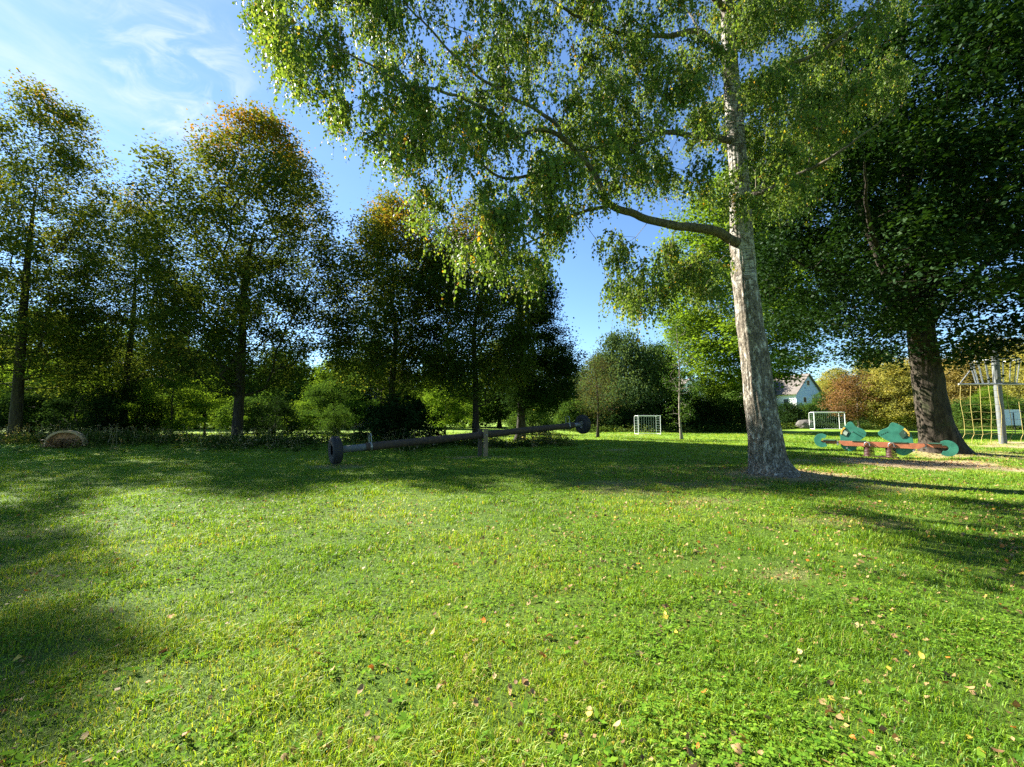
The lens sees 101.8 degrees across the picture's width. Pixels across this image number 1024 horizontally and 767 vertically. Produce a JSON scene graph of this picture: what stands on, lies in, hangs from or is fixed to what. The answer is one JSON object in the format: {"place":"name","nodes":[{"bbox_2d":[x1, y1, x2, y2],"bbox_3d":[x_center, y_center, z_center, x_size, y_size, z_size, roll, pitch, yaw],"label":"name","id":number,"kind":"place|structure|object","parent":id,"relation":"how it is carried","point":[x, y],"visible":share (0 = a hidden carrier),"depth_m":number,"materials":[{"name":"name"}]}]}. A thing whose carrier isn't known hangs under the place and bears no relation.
{"place":"outdoors","nodes":[
{"label":"outdoors","id":0,"kind":"place"},
{"bbox_2d":[0,381,1023,766],"bbox_3d":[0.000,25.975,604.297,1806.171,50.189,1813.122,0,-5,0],"label":"lawn","id":1,"kind":"structure","parent":0,"point":[400,673],"depth_m":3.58,"materials":[{"name":"plant"}]},
{"bbox_2d":[0,91,38,302],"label":"lime tree","id":2,"kind":"object","parent":1,"relation":"on","point":[8,236],"visible":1,"depth_m":16.79,"materials":[{"name":"green plant"}]},
{"bbox_2d":[12,654,26,661],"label":"fallen leaf","id":3,"kind":"object","parent":1,"relation":"on","point":[18,656],"visible":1,"depth_m":2.57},
{"bbox_2d":[0,312,47,428],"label":"broadleaf tree","id":4,"kind":"object","parent":1,"relation":"on","point":[11,365],"visible":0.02,"depth_m":38.03,"materials":[{"name":"green plant"}]},
{"bbox_2d":[0,364,52,429],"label":"hazel tree","id":5,"kind":"object","parent":1,"relation":"on","point":[6,380],"visible":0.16,"depth_m":30.89,"materials":[{"name":"green plant"}]},
{"bbox_2d":[0,377,79,433],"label":"shrub","id":6,"kind":"object","parent":1,"relation":"on","point":[29,400],"visible":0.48,"depth_m":28.13,"materials":[{"name":"green plant"}]},
{"bbox_2d":[0,302,107,433],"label":"broadleaf tree","id":7,"kind":"object","parent":1,"relation":"on","point":[1,361],"visible":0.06,"depth_m":38.03,"materials":[{"name":"green plant"}]},
{"bbox_2d":[11,357,103,426],"bbox_3d":[-35.161,1.040,33.072,7.317,6.571,7.764,0,-5,0],"label":"hazel tree","id":8,"kind":"object","parent":1,"relation":"on","point":[59,391],"visible":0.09,"depth_m":32.07,"materials":[{"name":"green plant"}]},
{"bbox_2d":[38,438,84,448],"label":"withered weed","id":9,"kind":"object","parent":1,"relation":"on","point":[58,442],"visible":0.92,"depth_m":18.61,"materials":[{"name":"plant"}]},
{"bbox_2d":[43,430,87,445],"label":"sunken arch","id":10,"kind":"structure","parent":1,"relation":"on","point":[61,434],"depth_m":19.05,"materials":[{"name":"stone"}]},
{"bbox_2d":[0,67,142,433],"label":"lime tree","id":11,"kind":"object","parent":1,"relation":"on","point":[25,279],"visible":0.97,"depth_m":25.07,"materials":[{"name":"green plant"}]},
{"bbox_2d":[28,381,131,435],"bbox_3d":[-27.798,1.914,26.889,4.961,4.184,4.687,2,-5,-25],"label":"shrub","id":12,"kind":"object","parent":1,"relation":"on","point":[85,421],"visible":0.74,"depth_m":26.68,"materials":[{"name":"green plant"}]},
{"bbox_2d":[79,731,88,739],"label":"fallen leaf","id":13,"kind":"object","parent":1,"relation":"on","point":[86,734],"visible":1,"depth_m":1.94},
{"bbox_2d":[83,757,94,764],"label":"fallen leaf","id":14,"kind":"object","parent":1,"relation":"on","point":[91,762],"visible":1,"depth_m":1.79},
{"bbox_2d":[63,324,145,416],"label":"broadleaf tree","id":15,"kind":"object","parent":1,"relation":"on","point":[115,351],"depth_m":57.37,"materials":[{"name":"green plant"}]},
{"bbox_2d":[3,179,218,433],"bbox_3d":[-28.921,-5.598,31.049,10.484,19.352,12.078,-3,-6,33],"label":"lime tree","id":16,"kind":"object","parent":1,"relation":"on","point":[131,366],"visible":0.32,"depth_m":29.73,"materials":[{"name":"green plant"}]},
{"bbox_2d":[60,365,162,426],"bbox_3d":[-29.883,1.333,31.359,6.600,5.585,6.220,-3,-6,33],"label":"hazel tree","id":17,"kind":"object","parent":1,"relation":"on","point":[105,380],"visible":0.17,"depth_m":30.82,"materials":[{"name":"green plant"}]},
{"bbox_2d":[81,383,169,436],"bbox_3d":[-27.554,2.035,29.919,4.890,4.366,5.176,-1,-5,8],"label":"shrub","id":18,"kind":"object","parent":1,"relation":"on","point":[127,395],"visible":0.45,"depth_m":29.76,"materials":[{"name":"green plant"}]},
{"bbox_2d":[115,393,200,434],"bbox_3d":[-30.038,2.732,35.194,6.833,4.651,6.626,-4,-6,41],"label":"shrub","id":19,"kind":"object","parent":1,"relation":"on","point":[165,416],"visible":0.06,"depth_m":34.72,"materials":[{"name":"green plant"}]},
{"bbox_2d":[104,335,226,425],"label":"broadleaf tree","id":20,"kind":"object","parent":1,"relation":"on","point":[173,377],"visible":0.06,"depth_m":53.35,"materials":[{"name":"green plant"}]},
{"bbox_2d":[110,373,224,432],"bbox_3d":[-24.601,1.558,30.286,5.823,4.928,5.488,2,-5,-25],"label":"hazel tree","id":21,"kind":"object","parent":1,"relation":"on","point":[186,399],"visible":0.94,"depth_m":29.85,"materials":[{"name":"green plant"}]},
{"bbox_2d":[162,375,247,435],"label":"hazel tree","id":22,"kind":"object","parent":1,"relation":"on","point":[218,402],"visible":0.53,"depth_m":33.86,"materials":[{"name":"green plant"}]},
{"bbox_2d":[183,328,258,427],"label":"broadleaf tree","id":23,"kind":"object","parent":1,"relation":"on","point":[231,405],"visible":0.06,"depth_m":61.34,"materials":[{"name":"green plant"}]},
{"bbox_2d":[97,90,363,438],"bbox_3d":[-15.144,-6.462,23.463,12.576,19.930,12.083,0,-5,0],"label":"lime tree","id":24,"kind":"object","parent":1,"relation":"on","point":[245,267],"visible":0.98,"depth_m":21.50,"materials":[{"name":"green plant"}]},
{"bbox_2d":[209,392,283,433],"bbox_3d":[-25.219,3.088,39.575,6.833,4.651,6.626,-3,-6,33],"label":"shrub","id":25,"kind":"object","parent":1,"relation":"on","point":[248,406],"visible":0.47,"depth_m":38.97,"materials":[{"name":"green plant"}]},
{"bbox_2d":[243,393,306,437],"bbox_3d":[-16.452,2.349,28.911,3.871,3.457,4.098,0,-5,0],"label":"shrub","id":26,"kind":"object","parent":1,"relation":"on","point":[280,411],"visible":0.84,"depth_m":28.42,"materials":[{"name":"green plant"}]},
{"bbox_2d":[245,342,315,417],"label":"willow tree","id":27,"kind":"object","parent":1,"relation":"on","point":[287,391],"visible":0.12,"depth_m":56.29,"materials":[{"name":"green plant"}]},
{"bbox_2d":[280,753,288,760],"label":"fallen leaf","id":28,"kind":"object","parent":1,"relation":"on","point":[286,755],"visible":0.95,"depth_m":1.80,"materials":[{"name":"plant"}]},
{"bbox_2d":[0,423,577,455],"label":"undergrowth","id":29,"kind":"object","parent":1,"relation":"on","point":[121,438],"visible":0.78,"depth_m":19.94,"materials":[{"name":"plant"}]},
{"bbox_2d":[281,397,329,432],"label":"shrub","id":30,"kind":"object","parent":1,"relation":"on","point":[309,427],"visible":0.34,"depth_m":40.94,"materials":[{"name":"green plant"}]},
{"bbox_2d":[317,729,322,739],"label":"fallen leaf","id":31,"kind":"object","parent":1,"relation":"on","point":[319,733],"visible":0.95,"depth_m":1.93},
{"bbox_2d":[295,357,366,427],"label":"broadleaf tree","id":32,"kind":"object","parent":1,"relation":"on","point":[354,410],"visible":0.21,"depth_m":53.02,"materials":[{"name":"green plant"}]},
{"bbox_2d":[313,402,353,435],"bbox_3d":[-14.506,2.971,33.846,3.537,2.984,3.342,-3,-6,33],"label":"shrub","id":33,"kind":"object","parent":1,"relation":"on","point":[332,415],"visible":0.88,"depth_m":33.61,"materials":[{"name":"green plant"}]},
{"bbox_2d":[295,368,381,427],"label":"hazel tree","id":34,"kind":"object","parent":1,"relation":"on","point":[330,397],"visible":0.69,"depth_m":38.86,"materials":[{"name":"green plant"}]},
{"bbox_2d":[347,737,352,747],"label":"fallen leaf","id":35,"kind":"object","parent":1,"relation":"on","point":[350,742],"visible":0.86,"depth_m":1.91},
{"bbox_2d":[357,684,363,693],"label":"fallen leaf","id":36,"kind":"object","parent":1,"relation":"on","point":[360,688],"visible":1,"depth_m":2.26,"materials":[{"name":"plant"}]},
{"bbox_2d":[330,361,411,428],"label":"house","id":37,"kind":"structure","parent":1,"relation":"on","point":[353,426],"depth_m":58.35,"materials":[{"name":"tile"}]},
{"bbox_2d":[354,339,418,425],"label":"broadleaf tree","id":38,"kind":"object","parent":1,"relation":"on","point":[369,396],"visible":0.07,"depth_m":57.56,"materials":[{"name":"green plant"}]},
{"bbox_2d":[305,180,473,431],"bbox_3d":[-7.003,-4.319,25.605,10.603,15.884,11.254,3,-5,-29],"label":"lime tree","id":39,"kind":"object","parent":1,"relation":"on","point":[376,236],"visible":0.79,"depth_m":23.15,"materials":[{"name":"green plant"}]},
{"bbox_2d":[350,388,447,442],"bbox_3d":[-6.181,1.954,22.415,5.078,3.457,4.780,0,-5,0],"label":"rhododendron","id":40,"kind":"object","parent":1,"relation":"on","point":[386,417],"visible":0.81,"depth_m":21.52,"materials":[{"name":"green plant"}]},
{"bbox_2d":[409,358,472,428],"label":"broadleaf tree","id":41,"kind":"object","parent":1,"relation":"on","point":[432,407],"visible":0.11,"depth_m":52.86,"materials":[{"name":"green plant"}]},
{"bbox_2d":[414,381,485,434],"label":"hazel tree","id":42,"kind":"object","parent":1,"relation":"on","point":[430,399],"visible":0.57,"depth_m":35.76,"materials":[{"name":"green plant"}]},
{"bbox_2d":[328,415,590,464],"bbox_3d":[-1.163,2.168,16.679,11.470,1.874,0.904,3,-6,-35],"label":"seesaw","id":43,"kind":"object","parent":1,"relation":"on","point":[337,449],"visible":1,"depth_m":15.82,"materials":[{"name":"wood"}]},
{"bbox_2d":[393,185,552,431],"bbox_3d":[-2.309,-3.974,24.124,9.593,15.033,10.182,1,-5,-15],"label":"lime tree","id":44,"kind":"object","parent":1,"relation":"on","point":[457,377],"visible":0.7,"depth_m":22.68,"materials":[{"name":"green plant"}]},
{"bbox_2d":[473,697,477,706],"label":"fallen leaf","id":45,"kind":"object","parent":1,"relation":"on","point":[475,701],"visible":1,"depth_m":2.13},
{"bbox_2d":[46,353,968,427],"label":"wood","id":46,"kind":"object","parent":1,"relation":"on","point":[469,425],"visible":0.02,"depth_m":57.91,"materials":[{"name":"green plant"}]},
{"bbox_2d":[469,336,546,427],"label":"broadleaf tree","id":47,"kind":"object","parent":1,"relation":"on","point":[494,417],"visible":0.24,"depth_m":60.48,"materials":[{"name":"green plant"}]},
{"bbox_2d":[0,471,1023,766],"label":"clover","id":48,"kind":"object","parent":1,"relation":"on","point":[768,751],"visible":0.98,"depth_m":2.75,"materials":[{"name":"plant"}]},
{"bbox_2d":[0,450,1023,766],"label":"leaf litter","id":49,"kind":"object","parent":1,"relation":"on","point":[520,724],"visible":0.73,"depth_m":4.70,"materials":[{"name":"plant"}]},
{"bbox_2d":[522,677,529,685],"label":"fallen leaf","id":50,"kind":"object","parent":1,"relation":"on","point":[527,682],"visible":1,"depth_m":2.30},
{"bbox_2d":[502,404,556,434],"bbox_3d":[1.686,3.318,37.736,5.300,3.721,5.466,0,-5,0],"label":"shrub","id":51,"kind":"object","parent":1,"relation":"on","point":[532,421],"visible":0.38,"depth_m":37.15,"materials":[{"name":"green plant"}]},
{"bbox_2d":[491,257,589,439],"bbox_3d":[1.772,-2.540,27.882,7.092,12.777,7.314,0,-5,0],"label":"yew tree","id":52,"kind":"object","parent":1,"relation":"on","point":[523,400],"visible":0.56,"depth_m":26.56,"materials":[{"name":"green plant"}]},
{"bbox_2d":[546,728,555,735],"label":"fallen leaf","id":53,"kind":"object","parent":1,"relation":"on","point":[552,730],"visible":1,"depth_m":1.95,"materials":[{"name":"plant"}]},
{"bbox_2d":[532,344,581,420],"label":"broadleaf tree","id":54,"kind":"object","parent":1,"relation":"on","point":[551,414],"visible":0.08,"depth_m":64.99,"materials":[{"name":"green plant"}]},
{"bbox_2d":[550,398,604,430],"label":"shrub","id":55,"kind":"object","parent":1,"relation":"on","point":[564,413],"visible":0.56,"depth_m":46.04,"materials":[{"name":"green plant"}]},
{"bbox_2d":[228,0,933,499],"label":"birch tree","id":56,"kind":"object","parent":1,"relation":"on","point":[776,86],"visible":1,"depth_m":9.51,"materials":[{"name":"green plant"}]},
{"bbox_2d":[567,346,626,437],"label":"cherry tree","id":57,"kind":"object","parent":1,"relation":"on","point":[597,397],"visible":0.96,"depth_m":30.80,"materials":[{"name":"green plant"}]},
{"bbox_2d":[570,352,623,414],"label":"broadleaf tree","id":58,"kind":"object","parent":1,"relation":"on","point":[583,371],"visible":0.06,"depth_m":59.60,"materials":[{"name":"green plant"}]},
{"bbox_2d":[588,399,633,429],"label":"shrub","id":59,"kind":"object","parent":1,"relation":"on","point":[620,415],"visible":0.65,"depth_m":44.79,"materials":[{"name":"green plant"}]},
{"bbox_2d":[578,323,674,426],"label":"willow tree","id":60,"kind":"object","parent":1,"relation":"on","point":[630,385],"visible":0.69,"depth_m":47.18,"materials":[{"name":"green plant"}]},
{"bbox_2d":[634,650,642,655],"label":"fallen leaf","id":61,"kind":"object","parent":1,"relation":"on","point":[638,652],"visible":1,"depth_m":2.60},
{"bbox_2d":[634,415,660,434],"bbox_3d":[11.856,3.620,36.445,2.051,1.646,0.894,0,-5,-6],"label":"soccer goal","id":62,"kind":"object","parent":1,"relation":"on","point":[637,431],"visible":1,"depth_m":36.73,"materials":[{"name":"white paint"}]},
{"bbox_2d":[621,402,674,429],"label":"shrub","id":63,"kind":"object","parent":1,"relation":"on","point":[653,410],"visible":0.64,"depth_m":44.85,"materials":[{"name":"green plant"}]},
{"bbox_2d":[633,336,703,423],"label":"willow tree","id":64,"kind":"object","parent":1,"relation":"on","point":[687,395],"visible":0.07,"depth_m":51.08,"materials":[{"name":"green plant"}]},
{"bbox_2d":[652,396,702,429],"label":"shrub","id":65,"kind":"object","parent":1,"relation":"on","point":[688,422],"visible":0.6,"depth_m":45.82,"materials":[{"name":"green plant"}]},
{"bbox_2d":[658,313,699,439],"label":"young birch","id":66,"kind":"object","parent":1,"relation":"on","point":[678,399],"visible":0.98,"depth_m":30.02,"materials":[{"name":"green plant"}]},
{"bbox_2d":[680,379,700,418],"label":"house","id":67,"kind":"structure","parent":1,"relation":"on","point":[689,381],"depth_m":89.73,"materials":[{"name":"tile"}]},
{"bbox_2d":[686,746,694,756],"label":"fallen leaf","id":68,"kind":"object","parent":1,"relation":"on","point":[690,752],"visible":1,"depth_m":1.82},
{"bbox_2d":[690,759,696,766],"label":"fallen leaf","id":69,"kind":"object","parent":1,"relation":"on","point":[694,764],"visible":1,"depth_m":1.76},
{"bbox_2d":[687,377,729,413],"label":"broadleaf tree","id":70,"kind":"object","parent":1,"relation":"on","point":[708,395],"visible":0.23,"depth_m":57.25,"materials":[{"name":"green plant"}]},
{"bbox_2d":[682,395,740,428],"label":"shrub","id":71,"kind":"object","parent":1,"relation":"on","point":[706,417],"visible":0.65,"depth_m":46.70,"materials":[{"name":"green plant"}]},
{"bbox_2d":[702,395,745,426],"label":"shrub","id":72,"kind":"object","parent":1,"relation":"on","point":[738,408],"visible":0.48,"depth_m":46.74,"materials":[{"name":"green plant"}]},
{"bbox_2d":[731,742,744,754],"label":"fallen leaf","id":73,"kind":"object","parent":1,"relation":"on","point":[738,750],"visible":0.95,"depth_m":1.85,"materials":[{"name":"plant"}]},
{"bbox_2d":[637,165,847,397],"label":"maple tree","id":74,"kind":"object","parent":1,"relation":"on","point":[705,345],"visible":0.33,"depth_m":42.62,"materials":[{"name":"green plant"}]},
{"bbox_2d":[738,733,749,742],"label":"fallen leaf","id":75,"kind":"object","parent":1,"relation":"on","point":[744,738],"visible":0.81,"depth_m":1.91,"materials":[{"name":"plant"}]},
{"bbox_2d":[721,368,782,423],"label":"broadleaf tree","id":76,"kind":"object","parent":1,"relation":"on","point":[737,396],"visible":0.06,"depth_m":82.07,"materials":[{"name":"green plant"}]},
{"bbox_2d":[739,373,821,421],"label":"house","id":77,"kind":"structure","parent":1,"relation":"on","point":[801,394],"depth_m":76.68,"materials":[{"name":"paint"}]},
{"bbox_2d":[777,401,811,425],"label":"shrub","id":78,"kind":"object","parent":1,"relation":"on","point":[794,415],"visible":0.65,"depth_m":56.80,"materials":[{"name":"green plant"}]},
{"bbox_2d":[571,422,1023,432],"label":"field margin","id":79,"kind":"object","parent":1,"relation":"on","point":[725,429],"visible":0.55,"depth_m":44.48,"materials":[{"name":"plant"}]},
{"bbox_2d":[795,420,815,428],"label":"boulder","id":80,"kind":"object","parent":1,"relation":"on","point":[803,424],"visible":0.74,"depth_m":54.19,"materials":[{"name":"stone"}]},
{"bbox_2d":[787,401,834,424],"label":"shrub","id":81,"kind":"object","parent":1,"relation":"on","point":[812,407],"visible":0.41,"depth_m":60.81,"materials":[{"name":"green plant"}]},
{"bbox_2d":[805,391,838,415],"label":"broadleaf tree","id":82,"kind":"object","parent":1,"relation":"on","point":[817,398],"visible":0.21,"depth_m":66.50,"materials":[{"name":"green plant"}]},
{"bbox_2d":[809,412,845,428],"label":"soccer goal","id":83,"kind":"object","parent":1,"relation":"on","point":[814,421],"visible":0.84,"depth_m":53.14,"materials":[{"name":"white paint"}]},
{"bbox_2d":[816,365,863,420],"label":"broadleaf tree","id":84,"kind":"object","parent":1,"relation":"on","point":[835,373],"visible":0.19,"depth_m":79.53,"materials":[{"name":"yellow plant"}]},
{"bbox_2d":[817,402,863,424],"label":"shrub","id":85,"kind":"object","parent":1,"relation":"on","point":[835,417],"visible":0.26,"depth_m":62.98,"materials":[{"name":"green plant"}]},
{"bbox_2d":[816,369,901,427],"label":"cherry tree","id":86,"kind":"object","parent":1,"relation":"on","point":[841,387],"visible":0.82,"depth_m":52.66,"materials":[{"name":"orange plant"}]},
{"bbox_2d":[704,0,1023,454],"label":"maple tree","id":87,"kind":"object","parent":1,"relation":"on","point":[913,223],"visible":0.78,"depth_m":14.86,"materials":[{"name":"green plant"}]},
{"bbox_2d":[846,405,895,425],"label":"shrub","id":88,"kind":"object","parent":1,"relation":"on","point":[862,421],"visible":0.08,"depth_m":57.66,"materials":[{"name":"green plant"}]},
{"bbox_2d":[868,751,877,758],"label":"fallen leaf","id":89,"kind":"object","parent":1,"relation":"on","point":[872,753],"visible":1,"depth_m":1.82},
{"bbox_2d":[840,354,914,420],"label":"broadleaf tree","id":90,"kind":"object","parent":1,"relation":"on","point":[869,373],"visible":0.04,"depth_m":83.64,"materials":[{"name":"yellow plant"}]},
{"bbox_2d":[814,422,958,458],"bbox_3d":[14.564,2.221,16.484,0.720,1.400,4.243,4,-6,-43],"label":"frog seesaw","id":91,"kind":"object","parent":1,"relation":"on","point":[898,437],"visible":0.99,"depth_m":16.26,"materials":[{"name":"plastic"}]},
{"bbox_2d":[855,357,959,428],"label":"broadleaf tree","id":92,"kind":"object","parent":1,"relation":"on","point":[899,393],"visible":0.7,"depth_m":49.49,"materials":[{"name":"yellow plant"}]},
{"bbox_2d":[918,651,924,658],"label":"fallen leaf","id":93,"kind":"object","parent":1,"relation":"on","point":[921,655],"visible":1,"depth_m":2.60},
{"bbox_2d":[902,356,960,417],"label":"broadleaf tree","id":94,"kind":"object","parent":1,"relation":"on","point":[907,361],"visible":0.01,"depth_m":92.82,"materials":[{"name":"yellow plant"}]},
{"bbox_2d":[913,358,990,420],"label":"broadleaf tree","id":95,"kind":"object","parent":1,"relation":"on","point":[953,391],"visible":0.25,"depth_m":70.53,"materials":[{"name":"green plant"}]},
{"bbox_2d":[950,396,996,426],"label":"shrub","id":96,"kind":"object","parent":1,"relation":"on","point":[966,407],"visible":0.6,"depth_m":53.88,"materials":[{"name":"green plant"}]},
{"bbox_2d":[946,334,1019,401],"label":"broadleaf tree","id":97,"kind":"object","parent":1,"relation":"on","point":[980,364],"visible":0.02,"depth_m":83.16,"materials":[{"name":"green plant"}]},
{"bbox_2d":[958,338,1023,443],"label":"climbing mast","id":98,"kind":"object","parent":1,"relation":"on","point":[997,383],"visible":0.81,"depth_m":24.02,"materials":[{"name":"wood"}]},
{"bbox_2d":[968,385,1014,417],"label":"broadleaf tree","id":99,"kind":"object","parent":1,"relation":"on","point":[985,391],"visible":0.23,"depth_m":57.64,"materials":[{"name":"green plant"}]},
{"bbox_2d":[976,395,1023,429],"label":"shrub","id":100,"kind":"object","parent":1,"relation":"on","point":[1011,403],"visible":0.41,"depth_m":51.63,"materials":[{"name":"green plant"}]},
{"bbox_2d":[976,336,1023,399],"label":"broadleaf tree","id":101,"kind":"object","parent":1,"relation":"on","point":[990,373],"visible":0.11,"depth_m":70.57,"materials":[{"name":"yellow plant"}]},
{"bbox_2d":[1000,345,1023,414],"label":"broadleaf tree","id":102,"kind":"object","parent":1,"relation":"on","point":[1015,387],"visible":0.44,"depth_m":62.80,"materials":[{"name":"yellow plant"}]},
{"bbox_2d":[1004,410,1021,432],"bbox_3d":[47.860,3.704,39.802,1.503,2.400,0.108,-1,-5,10],"label":"notice board","id":103,"kind":"object","parent":1,"relation":"on","point":[1015,416],"visible":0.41,"depth_m":39.82,"materials":[{"name":"white paint"}]},
{"bbox_2d":[1008,758,1018,766],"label":"fallen leaf","id":104,"kind":"object","parent":1,"relation":"on","point":[1009,762],"visible":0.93,"depth_m":1.79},
{"bbox_2d":[1012,700,1020,706],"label":"fallen leaf","id":105,"kind":"object","parent":1,"relation":"on","point":[1015,703],"visible":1,"depth_m":2.17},
{"bbox_2d":[0,0,1023,394],"label":"sky","id":106,"kind":"structure","parent":0,"point":[136,65],"materials":[{"name":"blue"}]}
]}

